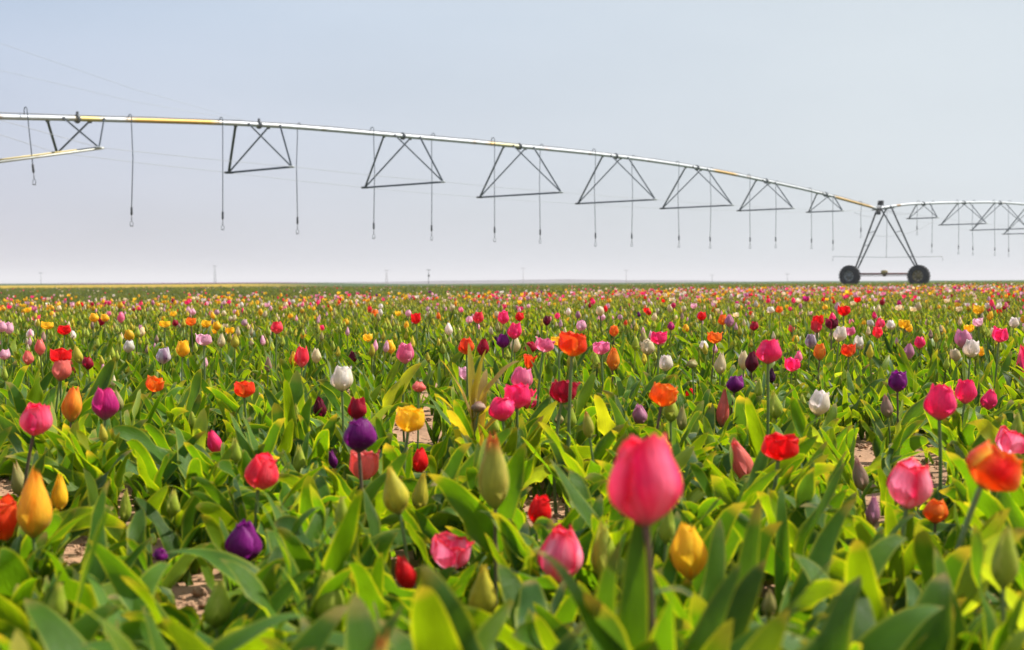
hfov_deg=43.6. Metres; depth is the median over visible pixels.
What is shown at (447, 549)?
tulip
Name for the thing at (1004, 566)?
tulip
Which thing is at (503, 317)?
tulip
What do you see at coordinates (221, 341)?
tulip
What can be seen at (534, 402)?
tulip
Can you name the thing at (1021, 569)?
tulip
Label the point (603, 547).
tulip
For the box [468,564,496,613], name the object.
tulip
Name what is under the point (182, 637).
tulip
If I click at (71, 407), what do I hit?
tulip
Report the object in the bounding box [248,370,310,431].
leaf
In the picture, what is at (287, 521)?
tulip
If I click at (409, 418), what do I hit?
tulip
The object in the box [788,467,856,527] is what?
tulip
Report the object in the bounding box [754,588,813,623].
tulip
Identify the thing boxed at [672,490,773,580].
tulip
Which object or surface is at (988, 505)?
tulip
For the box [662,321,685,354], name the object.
tulip
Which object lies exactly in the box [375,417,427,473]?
tulip
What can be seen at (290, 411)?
tulip
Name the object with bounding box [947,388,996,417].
tulip
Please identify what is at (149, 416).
tulip
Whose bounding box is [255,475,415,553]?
tulip
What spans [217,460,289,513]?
tulip
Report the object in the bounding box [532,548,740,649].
tulip
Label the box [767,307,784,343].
tulip
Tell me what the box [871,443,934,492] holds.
tulip
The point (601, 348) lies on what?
tulip
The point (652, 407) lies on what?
tulip
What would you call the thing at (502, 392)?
tulip
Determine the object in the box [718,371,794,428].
tulip
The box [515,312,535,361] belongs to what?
tulip
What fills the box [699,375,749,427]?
tulip
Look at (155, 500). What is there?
tulip
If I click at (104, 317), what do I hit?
tulip
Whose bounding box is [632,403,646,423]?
tulip
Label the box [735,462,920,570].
tulip
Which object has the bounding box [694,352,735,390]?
tulip
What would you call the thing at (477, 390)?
tulip
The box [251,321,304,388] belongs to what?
tulip
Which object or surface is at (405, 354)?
tulip
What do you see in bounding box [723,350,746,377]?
tulip
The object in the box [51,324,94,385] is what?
tulip
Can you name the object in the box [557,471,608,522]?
tulip
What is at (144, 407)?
tulip
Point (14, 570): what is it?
tulip
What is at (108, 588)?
tulip
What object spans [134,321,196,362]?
tulip
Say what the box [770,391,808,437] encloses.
tulip
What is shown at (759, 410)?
tulip
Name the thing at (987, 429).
tulip
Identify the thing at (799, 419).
tulip
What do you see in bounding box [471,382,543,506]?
tulip
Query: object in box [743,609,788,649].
tulip
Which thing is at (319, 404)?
tulip
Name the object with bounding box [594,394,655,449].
tulip
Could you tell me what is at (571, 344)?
tulip
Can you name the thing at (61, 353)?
tulip
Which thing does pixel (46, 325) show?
tulip
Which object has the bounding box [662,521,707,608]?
tulip
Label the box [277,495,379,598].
tulip
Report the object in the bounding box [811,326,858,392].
tulip
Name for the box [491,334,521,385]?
tulip
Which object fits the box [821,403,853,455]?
tulip
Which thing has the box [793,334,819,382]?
tulip
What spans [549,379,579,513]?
tulip
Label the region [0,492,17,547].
tulip
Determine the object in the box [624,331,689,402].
tulip
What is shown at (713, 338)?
tulip
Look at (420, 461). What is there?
tulip
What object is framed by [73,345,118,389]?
tulip
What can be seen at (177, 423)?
tulip
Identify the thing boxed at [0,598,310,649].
tulip
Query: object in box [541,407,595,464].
tulip
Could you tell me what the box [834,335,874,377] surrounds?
tulip
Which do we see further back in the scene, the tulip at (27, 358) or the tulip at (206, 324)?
the tulip at (206, 324)
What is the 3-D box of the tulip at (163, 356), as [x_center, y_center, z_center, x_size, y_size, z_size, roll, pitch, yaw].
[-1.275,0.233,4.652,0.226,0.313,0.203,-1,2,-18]
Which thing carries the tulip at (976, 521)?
on the ground
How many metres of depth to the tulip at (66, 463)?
2.74 m
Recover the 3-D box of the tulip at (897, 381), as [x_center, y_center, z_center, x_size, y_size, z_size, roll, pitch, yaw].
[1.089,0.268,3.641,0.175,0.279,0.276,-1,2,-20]
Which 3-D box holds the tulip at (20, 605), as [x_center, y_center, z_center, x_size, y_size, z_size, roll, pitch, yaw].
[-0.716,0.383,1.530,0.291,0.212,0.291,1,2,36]
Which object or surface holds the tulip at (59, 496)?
on the ground
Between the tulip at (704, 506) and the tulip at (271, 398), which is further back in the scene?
the tulip at (271, 398)
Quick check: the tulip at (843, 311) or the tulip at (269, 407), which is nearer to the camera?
the tulip at (269, 407)
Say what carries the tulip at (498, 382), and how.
on the ground
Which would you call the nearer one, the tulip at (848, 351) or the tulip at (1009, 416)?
the tulip at (1009, 416)
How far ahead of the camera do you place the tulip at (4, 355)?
5.50 m
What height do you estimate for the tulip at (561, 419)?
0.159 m
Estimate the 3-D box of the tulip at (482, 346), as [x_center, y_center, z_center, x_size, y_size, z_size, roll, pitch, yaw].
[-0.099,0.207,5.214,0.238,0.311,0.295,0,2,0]
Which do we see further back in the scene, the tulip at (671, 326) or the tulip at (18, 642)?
the tulip at (671, 326)
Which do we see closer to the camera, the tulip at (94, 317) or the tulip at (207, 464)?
the tulip at (207, 464)
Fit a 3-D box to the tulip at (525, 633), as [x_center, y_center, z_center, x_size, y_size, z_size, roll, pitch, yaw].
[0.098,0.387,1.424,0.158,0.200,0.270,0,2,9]
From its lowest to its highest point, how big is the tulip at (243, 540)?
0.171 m
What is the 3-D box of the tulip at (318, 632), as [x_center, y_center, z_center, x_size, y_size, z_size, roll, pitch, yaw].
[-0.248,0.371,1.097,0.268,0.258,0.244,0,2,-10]
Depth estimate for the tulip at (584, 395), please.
3.42 m
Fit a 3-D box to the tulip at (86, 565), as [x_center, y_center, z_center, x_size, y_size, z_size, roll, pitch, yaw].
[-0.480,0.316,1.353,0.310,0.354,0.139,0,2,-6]
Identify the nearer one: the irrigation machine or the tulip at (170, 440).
the tulip at (170, 440)
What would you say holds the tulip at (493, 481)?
on the ground
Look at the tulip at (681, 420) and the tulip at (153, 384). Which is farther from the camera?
the tulip at (153, 384)
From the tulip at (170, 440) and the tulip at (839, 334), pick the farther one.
the tulip at (839, 334)
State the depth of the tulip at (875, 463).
3.02 m
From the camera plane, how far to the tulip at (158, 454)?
2.90 m
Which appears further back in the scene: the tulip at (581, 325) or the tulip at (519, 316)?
the tulip at (519, 316)
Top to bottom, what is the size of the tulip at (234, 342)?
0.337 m
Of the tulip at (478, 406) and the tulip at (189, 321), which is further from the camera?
the tulip at (189, 321)
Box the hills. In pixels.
[0,279,955,283]
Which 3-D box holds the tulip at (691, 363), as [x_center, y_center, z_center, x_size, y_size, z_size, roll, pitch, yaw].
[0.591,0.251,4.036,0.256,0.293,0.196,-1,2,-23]
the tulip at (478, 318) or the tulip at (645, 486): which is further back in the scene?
the tulip at (478, 318)
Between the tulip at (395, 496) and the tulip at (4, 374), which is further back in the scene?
the tulip at (4, 374)
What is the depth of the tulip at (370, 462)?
2.58 m
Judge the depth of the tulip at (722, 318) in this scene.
7.19 m
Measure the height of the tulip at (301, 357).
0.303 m
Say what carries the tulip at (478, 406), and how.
on the ground
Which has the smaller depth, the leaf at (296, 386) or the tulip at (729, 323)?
the leaf at (296, 386)
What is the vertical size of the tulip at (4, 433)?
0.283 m
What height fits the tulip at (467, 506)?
0.295 m
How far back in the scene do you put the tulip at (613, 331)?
6.75 m
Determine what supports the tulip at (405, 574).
on the ground
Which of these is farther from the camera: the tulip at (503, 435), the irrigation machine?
the irrigation machine
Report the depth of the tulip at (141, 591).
1.43 m
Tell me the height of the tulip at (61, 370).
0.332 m
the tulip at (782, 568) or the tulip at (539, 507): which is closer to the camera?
the tulip at (782, 568)
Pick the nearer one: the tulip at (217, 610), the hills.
the tulip at (217, 610)
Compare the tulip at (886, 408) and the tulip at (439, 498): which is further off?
the tulip at (886, 408)
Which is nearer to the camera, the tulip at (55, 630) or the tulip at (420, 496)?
the tulip at (55, 630)
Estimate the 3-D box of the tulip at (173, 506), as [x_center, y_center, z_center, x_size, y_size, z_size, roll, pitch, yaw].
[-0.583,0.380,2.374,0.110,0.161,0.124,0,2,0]
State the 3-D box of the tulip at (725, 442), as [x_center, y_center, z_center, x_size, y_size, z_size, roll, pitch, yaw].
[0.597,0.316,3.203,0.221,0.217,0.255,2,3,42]
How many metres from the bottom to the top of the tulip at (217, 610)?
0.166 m
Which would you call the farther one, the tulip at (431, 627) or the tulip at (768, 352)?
the tulip at (768, 352)
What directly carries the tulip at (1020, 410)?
on the ground
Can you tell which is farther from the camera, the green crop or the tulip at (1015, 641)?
the green crop
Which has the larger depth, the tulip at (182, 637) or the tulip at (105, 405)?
the tulip at (105, 405)
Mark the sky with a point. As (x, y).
(894, 102)
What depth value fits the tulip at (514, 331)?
4.98 m
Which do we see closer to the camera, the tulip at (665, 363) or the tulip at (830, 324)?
the tulip at (665, 363)
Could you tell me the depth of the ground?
3.92 m
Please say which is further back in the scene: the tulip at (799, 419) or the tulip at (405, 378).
the tulip at (405, 378)
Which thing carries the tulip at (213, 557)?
on the ground
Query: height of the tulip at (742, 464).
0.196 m
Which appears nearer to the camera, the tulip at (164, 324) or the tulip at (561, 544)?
the tulip at (561, 544)
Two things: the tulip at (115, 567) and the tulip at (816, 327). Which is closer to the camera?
the tulip at (115, 567)
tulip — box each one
[0,322,19,375]
[0,349,16,377]
[0,350,41,387]
[0,369,67,411]
[0,401,56,461]
[0,402,52,538]
[0,426,11,451]
[0,455,138,649]
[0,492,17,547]
[0,506,127,563]
[0,547,42,600]
[0,566,173,649]
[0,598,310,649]
[1,366,14,409]
[4,360,71,418]
[5,322,18,364]
[8,424,132,508]
[10,629,29,649]
[11,460,64,501]
[12,321,70,385]
[12,582,161,620]
[15,420,115,511]
[15,598,40,612]
[17,381,93,438]
[17,465,67,593]
[35,532,127,573]
[46,357,115,444]
[50,347,95,421]
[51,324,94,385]
[51,450,131,553]
[57,386,130,487]
[58,387,119,454]
[68,600,347,649]
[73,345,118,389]
[78,313,118,354]
[85,390,164,436]
[89,314,123,344]
[89,540,314,649]
[92,485,168,555]
[93,375,153,425]
[93,394,161,427]
[112,408,207,493]
[115,382,190,435]
[116,389,175,495]
[120,576,344,649]
[130,347,185,403]
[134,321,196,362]
[140,368,215,431]
[141,543,208,589]
[142,577,252,649]
[145,375,165,410]
[157,333,233,393]
[160,340,220,392]
[161,488,196,533]
[161,614,411,649]
[162,404,209,432]
[166,548,356,632]
[171,317,212,359]
[171,417,250,451]
[181,587,241,635]
[184,436,284,484]
[189,452,298,563]
[201,320,224,358]
[204,519,261,602]
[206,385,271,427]
[206,395,266,440]
[207,333,244,386]
[207,378,218,419]
[216,381,263,432]
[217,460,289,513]
[218,332,250,381]
[243,397,283,417]
[243,413,339,450]
[247,357,271,394]
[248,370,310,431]
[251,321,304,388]
[251,498,344,648]
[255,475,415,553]
[261,429,309,472]
[263,469,337,507]
[264,387,279,407]
[266,586,583,649]
[272,380,311,455]
[274,484,430,551]
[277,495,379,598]
[278,346,328,395]
[287,348,335,393]
[303,449,403,489]
[312,457,349,482]
[313,396,330,419]
[317,363,421,420]
[317,450,337,476]
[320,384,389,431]
[322,417,408,535]
[329,365,393,471]
[335,396,366,443]
[344,344,356,374]
[345,404,433,490]
[345,593,377,649]
[355,427,513,505]
[358,521,460,596]
[373,628,388,649]
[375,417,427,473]
[381,426,453,480]
[383,466,459,587]
[396,342,413,445]
[400,313,432,364]
[412,381,428,470]
[412,471,427,559]
[420,566,691,649]
[428,443,528,568]
[430,531,500,600]
[431,438,525,504]
[437,343,536,446]
[442,405,452,435]
[445,336,473,408]
[447,311,499,371]
[452,408,520,435]
[453,400,485,462]
[461,430,578,614]
[465,396,555,495]
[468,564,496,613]
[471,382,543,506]
[475,322,536,390]
[476,311,534,366]
[477,338,488,371]
[487,379,501,405]
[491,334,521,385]
[492,336,510,357]
[497,376,563,429]
[497,580,618,632]
[499,354,551,401]
[500,518,622,623]
[505,338,534,377]
[511,366,582,448]
[512,567,662,649]
[513,494,551,542]
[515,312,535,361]
[522,336,554,416]
[525,341,546,386]
[525,387,536,408]
[526,371,596,446]
[529,381,574,426]
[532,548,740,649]
[538,422,693,498]
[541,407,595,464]
[541,441,702,464]
[543,315,552,359]
[543,410,626,478]
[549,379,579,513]
[551,336,559,402]
[553,363,612,414]
[554,414,563,427]
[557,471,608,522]
[558,330,624,516]
[564,432,764,649]
[566,520,664,613]
[573,320,599,379]
[573,494,630,601]
[575,341,628,399]
[582,380,644,432]
[587,541,655,649]
[593,390,634,412]
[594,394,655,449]
[594,509,711,585]
[595,460,725,523]
[598,347,629,392]
[599,325,627,357]
[606,382,716,460]
[606,449,711,502]
[617,522,800,649]
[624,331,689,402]
[625,403,708,457]
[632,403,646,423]
[634,400,703,433]
[645,385,717,440]
[648,642,659,649]
[654,404,701,441]
[655,604,943,649]
[659,355,679,384]
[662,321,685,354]
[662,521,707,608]
[665,403,739,450]
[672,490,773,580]
[674,324,700,358]
[676,453,807,510]
[677,311,717,352]
[684,387,728,427]
[686,359,717,399]
[686,410,790,445]
[688,395,810,439]
[689,499,835,630]
[690,421,817,491]
[692,314,736,358]
[692,314,749,365]
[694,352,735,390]
[699,331,737,392]
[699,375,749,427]
[713,378,809,399]
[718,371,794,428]
[719,408,763,434]
[722,432,846,510]
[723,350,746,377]
[727,338,809,475]
[731,437,814,481]
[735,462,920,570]
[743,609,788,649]
[745,350,777,394]
[749,573,954,649]
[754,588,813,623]
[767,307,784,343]
[769,367,775,382]
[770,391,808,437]
[774,486,851,614]
[775,306,782,338]
[780,318,852,383]
[781,539,887,647]
[783,389,838,429]
[785,383,848,421]
[787,343,841,391]
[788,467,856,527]
[790,397,853,484]
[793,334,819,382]
[806,315,825,374]
[806,321,821,373]
[807,423,893,483]
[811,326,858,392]
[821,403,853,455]
[822,305,868,367]
[823,456,999,612]
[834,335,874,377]
[836,343,868,393]
[838,457,868,520]
[844,495,950,549]
[854,383,927,469]
[860,369,925,464]
[866,343,928,395]
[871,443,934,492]
[878,414,928,463]
[881,498,953,549]
[912,379,977,450]
[913,439,1023,615]
[916,383,964,518]
[936,486,1023,538]
[946,416,1003,485]
[946,451,1023,549]
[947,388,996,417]
[952,500,982,529]
[953,339,980,405]
[956,399,1023,422]
[967,412,1023,454]
[969,554,1023,629]
[971,524,1023,649]
[973,325,1023,395]
[995,425,1023,474]
[1002,629,1023,649]
[1008,317,1022,371]
[1014,402,1023,434]
[1016,345,1023,388]
[1017,558,1023,595]
[1020,471,1023,486]
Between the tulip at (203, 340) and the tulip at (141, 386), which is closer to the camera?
the tulip at (141, 386)
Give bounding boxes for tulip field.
[0,283,1023,444]
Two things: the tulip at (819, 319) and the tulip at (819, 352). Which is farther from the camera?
the tulip at (819, 319)
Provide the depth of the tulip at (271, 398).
3.62 m
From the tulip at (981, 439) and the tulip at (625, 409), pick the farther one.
the tulip at (625, 409)
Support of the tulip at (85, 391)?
on the ground
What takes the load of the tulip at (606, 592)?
on the ground
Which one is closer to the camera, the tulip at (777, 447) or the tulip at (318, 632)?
the tulip at (318, 632)
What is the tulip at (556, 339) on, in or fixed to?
on the ground
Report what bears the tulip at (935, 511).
on the ground
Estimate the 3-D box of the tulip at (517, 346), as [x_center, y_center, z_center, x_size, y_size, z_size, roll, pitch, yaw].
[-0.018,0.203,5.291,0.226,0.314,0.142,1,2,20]
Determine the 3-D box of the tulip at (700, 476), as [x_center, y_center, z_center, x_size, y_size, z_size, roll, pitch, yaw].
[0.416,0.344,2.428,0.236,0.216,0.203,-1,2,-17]
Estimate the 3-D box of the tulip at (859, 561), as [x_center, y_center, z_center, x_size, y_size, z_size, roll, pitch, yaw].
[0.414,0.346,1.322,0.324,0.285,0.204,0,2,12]
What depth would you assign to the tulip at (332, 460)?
2.92 m
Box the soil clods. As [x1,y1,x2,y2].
[0,418,946,615]
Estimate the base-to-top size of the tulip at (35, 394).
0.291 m
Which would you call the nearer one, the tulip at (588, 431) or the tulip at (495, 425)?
the tulip at (588, 431)
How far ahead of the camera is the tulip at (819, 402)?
3.41 m
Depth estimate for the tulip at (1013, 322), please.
6.46 m
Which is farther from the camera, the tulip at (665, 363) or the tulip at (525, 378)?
the tulip at (665, 363)
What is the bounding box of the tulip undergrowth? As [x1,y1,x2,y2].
[0,359,1023,649]
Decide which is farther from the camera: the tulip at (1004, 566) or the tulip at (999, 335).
the tulip at (999, 335)
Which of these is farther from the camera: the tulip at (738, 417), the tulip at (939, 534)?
the tulip at (738, 417)
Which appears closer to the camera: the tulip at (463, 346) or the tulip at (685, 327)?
the tulip at (463, 346)
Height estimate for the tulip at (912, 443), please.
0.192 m
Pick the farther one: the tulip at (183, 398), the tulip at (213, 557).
the tulip at (183, 398)
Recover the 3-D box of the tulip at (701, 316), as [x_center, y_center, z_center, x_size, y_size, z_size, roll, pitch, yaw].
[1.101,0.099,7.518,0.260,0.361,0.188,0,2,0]
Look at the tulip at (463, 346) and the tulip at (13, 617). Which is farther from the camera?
the tulip at (463, 346)
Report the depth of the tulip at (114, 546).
2.02 m
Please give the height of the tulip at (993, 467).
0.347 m
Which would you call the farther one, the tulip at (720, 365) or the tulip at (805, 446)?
the tulip at (720, 365)
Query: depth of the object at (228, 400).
3.76 m
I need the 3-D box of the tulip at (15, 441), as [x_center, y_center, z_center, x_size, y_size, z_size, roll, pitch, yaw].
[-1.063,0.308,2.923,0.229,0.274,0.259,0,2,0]
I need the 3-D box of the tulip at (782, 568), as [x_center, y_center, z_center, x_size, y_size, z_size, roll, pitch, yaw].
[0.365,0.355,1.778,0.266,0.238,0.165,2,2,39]
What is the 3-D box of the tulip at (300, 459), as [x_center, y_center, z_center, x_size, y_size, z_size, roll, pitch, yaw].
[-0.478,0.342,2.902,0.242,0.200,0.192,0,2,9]
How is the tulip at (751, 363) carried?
on the ground
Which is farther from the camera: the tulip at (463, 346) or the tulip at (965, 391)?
the tulip at (463, 346)
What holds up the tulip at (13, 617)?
on the ground
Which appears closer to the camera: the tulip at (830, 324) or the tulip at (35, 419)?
the tulip at (35, 419)
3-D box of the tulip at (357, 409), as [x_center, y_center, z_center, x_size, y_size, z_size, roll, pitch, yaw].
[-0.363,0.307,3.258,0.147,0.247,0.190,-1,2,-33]
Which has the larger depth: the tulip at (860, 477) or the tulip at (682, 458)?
the tulip at (860, 477)
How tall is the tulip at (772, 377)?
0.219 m
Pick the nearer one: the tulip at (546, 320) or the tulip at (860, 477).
the tulip at (860, 477)
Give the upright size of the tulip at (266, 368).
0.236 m
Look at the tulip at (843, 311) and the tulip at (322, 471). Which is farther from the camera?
the tulip at (843, 311)
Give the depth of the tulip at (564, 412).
3.92 m
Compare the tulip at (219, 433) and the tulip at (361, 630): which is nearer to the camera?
the tulip at (361, 630)
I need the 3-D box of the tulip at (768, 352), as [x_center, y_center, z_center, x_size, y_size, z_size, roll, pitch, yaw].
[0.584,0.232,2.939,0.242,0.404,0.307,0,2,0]
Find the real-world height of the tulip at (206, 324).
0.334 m
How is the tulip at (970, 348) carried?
on the ground
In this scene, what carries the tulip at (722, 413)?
on the ground
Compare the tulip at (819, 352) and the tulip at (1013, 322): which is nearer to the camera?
the tulip at (819, 352)
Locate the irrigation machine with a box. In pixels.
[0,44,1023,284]
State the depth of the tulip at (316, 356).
5.55 m
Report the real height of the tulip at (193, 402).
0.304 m
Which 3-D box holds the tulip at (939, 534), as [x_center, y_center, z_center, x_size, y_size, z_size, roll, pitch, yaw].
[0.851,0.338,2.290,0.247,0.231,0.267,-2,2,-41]
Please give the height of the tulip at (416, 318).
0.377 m
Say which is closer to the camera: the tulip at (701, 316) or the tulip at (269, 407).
the tulip at (269, 407)
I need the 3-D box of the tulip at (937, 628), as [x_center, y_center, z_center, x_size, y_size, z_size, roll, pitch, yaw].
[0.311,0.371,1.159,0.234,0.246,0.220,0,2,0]
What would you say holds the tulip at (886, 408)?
on the ground
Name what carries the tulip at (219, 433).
on the ground
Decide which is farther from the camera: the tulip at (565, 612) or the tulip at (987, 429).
the tulip at (987, 429)
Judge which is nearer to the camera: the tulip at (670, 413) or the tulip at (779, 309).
the tulip at (670, 413)
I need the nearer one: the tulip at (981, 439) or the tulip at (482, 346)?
the tulip at (981, 439)
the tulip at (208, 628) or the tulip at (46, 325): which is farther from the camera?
the tulip at (46, 325)
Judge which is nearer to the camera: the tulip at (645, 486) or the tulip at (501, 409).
the tulip at (645, 486)
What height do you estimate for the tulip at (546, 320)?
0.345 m
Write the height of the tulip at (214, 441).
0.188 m
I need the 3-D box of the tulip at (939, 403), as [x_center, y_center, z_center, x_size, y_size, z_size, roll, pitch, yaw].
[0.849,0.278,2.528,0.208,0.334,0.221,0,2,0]
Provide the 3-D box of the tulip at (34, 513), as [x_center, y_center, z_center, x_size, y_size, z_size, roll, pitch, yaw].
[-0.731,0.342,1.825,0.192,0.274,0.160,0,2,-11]
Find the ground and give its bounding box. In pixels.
[0,280,1023,629]
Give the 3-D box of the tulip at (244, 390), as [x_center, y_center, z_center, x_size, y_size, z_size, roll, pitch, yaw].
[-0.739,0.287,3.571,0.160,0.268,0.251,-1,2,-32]
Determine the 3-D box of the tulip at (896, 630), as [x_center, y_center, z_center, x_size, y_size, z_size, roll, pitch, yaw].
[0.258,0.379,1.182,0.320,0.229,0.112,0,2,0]
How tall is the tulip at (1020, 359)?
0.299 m
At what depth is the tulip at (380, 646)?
0.95 m
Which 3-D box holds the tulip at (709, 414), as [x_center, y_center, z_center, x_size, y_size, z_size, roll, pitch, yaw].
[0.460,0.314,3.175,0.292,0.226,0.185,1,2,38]
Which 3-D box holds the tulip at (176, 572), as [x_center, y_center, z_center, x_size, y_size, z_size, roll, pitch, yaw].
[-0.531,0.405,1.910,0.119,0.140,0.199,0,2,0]
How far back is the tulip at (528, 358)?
4.99 m
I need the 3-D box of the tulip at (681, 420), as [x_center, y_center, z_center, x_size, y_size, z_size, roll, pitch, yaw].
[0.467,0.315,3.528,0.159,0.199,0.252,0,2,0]
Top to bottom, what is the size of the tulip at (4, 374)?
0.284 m
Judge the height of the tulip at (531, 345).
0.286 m
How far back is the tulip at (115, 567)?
1.54 m
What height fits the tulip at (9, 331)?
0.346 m
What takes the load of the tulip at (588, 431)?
on the ground
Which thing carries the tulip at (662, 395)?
on the ground
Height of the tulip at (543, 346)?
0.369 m
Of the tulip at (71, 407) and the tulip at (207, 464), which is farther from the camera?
the tulip at (71, 407)
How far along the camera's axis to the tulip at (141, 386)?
4.00 m
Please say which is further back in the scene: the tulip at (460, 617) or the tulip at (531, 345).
the tulip at (531, 345)
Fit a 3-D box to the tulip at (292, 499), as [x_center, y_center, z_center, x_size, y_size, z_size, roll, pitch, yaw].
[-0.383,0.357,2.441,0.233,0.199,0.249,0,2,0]
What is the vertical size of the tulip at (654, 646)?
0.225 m
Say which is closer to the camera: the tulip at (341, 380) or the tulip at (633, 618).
the tulip at (633, 618)
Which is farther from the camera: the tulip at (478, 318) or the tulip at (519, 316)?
the tulip at (519, 316)
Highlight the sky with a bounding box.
[0,0,1023,282]
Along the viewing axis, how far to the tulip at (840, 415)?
3.73 m
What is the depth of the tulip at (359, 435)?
2.32 m
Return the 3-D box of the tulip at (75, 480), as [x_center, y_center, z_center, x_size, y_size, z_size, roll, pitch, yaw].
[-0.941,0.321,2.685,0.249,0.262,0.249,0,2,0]
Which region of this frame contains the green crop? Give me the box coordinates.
[0,280,1023,307]
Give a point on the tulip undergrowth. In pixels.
(842, 617)
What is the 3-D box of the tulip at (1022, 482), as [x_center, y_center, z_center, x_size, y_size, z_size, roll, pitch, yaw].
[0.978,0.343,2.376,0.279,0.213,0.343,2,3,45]
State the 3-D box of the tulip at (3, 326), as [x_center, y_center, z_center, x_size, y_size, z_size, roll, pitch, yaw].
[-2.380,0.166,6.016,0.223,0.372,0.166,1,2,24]
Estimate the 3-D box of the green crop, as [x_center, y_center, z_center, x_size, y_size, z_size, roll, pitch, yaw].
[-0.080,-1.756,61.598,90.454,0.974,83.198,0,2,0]
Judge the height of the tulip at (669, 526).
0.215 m
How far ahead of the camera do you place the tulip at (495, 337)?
6.79 m
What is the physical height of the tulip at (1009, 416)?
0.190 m
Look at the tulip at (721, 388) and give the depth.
3.92 m
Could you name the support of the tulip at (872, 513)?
on the ground
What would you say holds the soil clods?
on the ground
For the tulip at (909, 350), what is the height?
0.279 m
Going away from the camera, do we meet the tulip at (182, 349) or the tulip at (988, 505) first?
the tulip at (988, 505)
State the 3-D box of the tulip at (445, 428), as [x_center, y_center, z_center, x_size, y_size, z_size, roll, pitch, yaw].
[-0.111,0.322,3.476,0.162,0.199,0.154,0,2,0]
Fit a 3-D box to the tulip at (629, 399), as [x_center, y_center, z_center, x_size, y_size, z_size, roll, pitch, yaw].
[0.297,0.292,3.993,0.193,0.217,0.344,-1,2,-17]
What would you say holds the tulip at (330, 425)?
on the ground
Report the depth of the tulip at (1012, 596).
1.40 m
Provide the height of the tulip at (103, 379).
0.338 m
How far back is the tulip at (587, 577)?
1.88 m
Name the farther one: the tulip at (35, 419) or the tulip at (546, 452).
the tulip at (546, 452)
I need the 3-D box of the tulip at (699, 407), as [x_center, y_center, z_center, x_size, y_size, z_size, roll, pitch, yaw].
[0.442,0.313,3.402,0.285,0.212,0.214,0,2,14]
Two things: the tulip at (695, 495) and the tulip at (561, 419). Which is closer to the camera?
the tulip at (695, 495)
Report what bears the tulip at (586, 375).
on the ground
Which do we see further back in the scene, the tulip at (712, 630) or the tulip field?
the tulip field
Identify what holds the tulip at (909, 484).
on the ground
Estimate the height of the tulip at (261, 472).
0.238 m
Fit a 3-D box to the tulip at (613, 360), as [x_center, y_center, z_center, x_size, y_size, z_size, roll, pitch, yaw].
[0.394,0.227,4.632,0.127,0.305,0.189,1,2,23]
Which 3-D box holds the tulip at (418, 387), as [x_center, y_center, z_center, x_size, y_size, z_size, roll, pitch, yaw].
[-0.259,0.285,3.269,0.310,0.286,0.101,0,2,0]
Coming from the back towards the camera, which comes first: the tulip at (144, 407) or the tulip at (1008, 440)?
the tulip at (144, 407)
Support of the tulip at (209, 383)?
on the ground
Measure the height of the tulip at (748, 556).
0.298 m
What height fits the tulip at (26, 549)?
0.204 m
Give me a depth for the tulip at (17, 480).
2.63 m
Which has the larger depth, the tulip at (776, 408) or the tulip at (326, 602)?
the tulip at (776, 408)
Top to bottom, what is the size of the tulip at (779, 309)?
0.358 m
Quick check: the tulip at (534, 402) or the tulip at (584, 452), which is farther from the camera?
the tulip at (534, 402)
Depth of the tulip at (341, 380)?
3.12 m

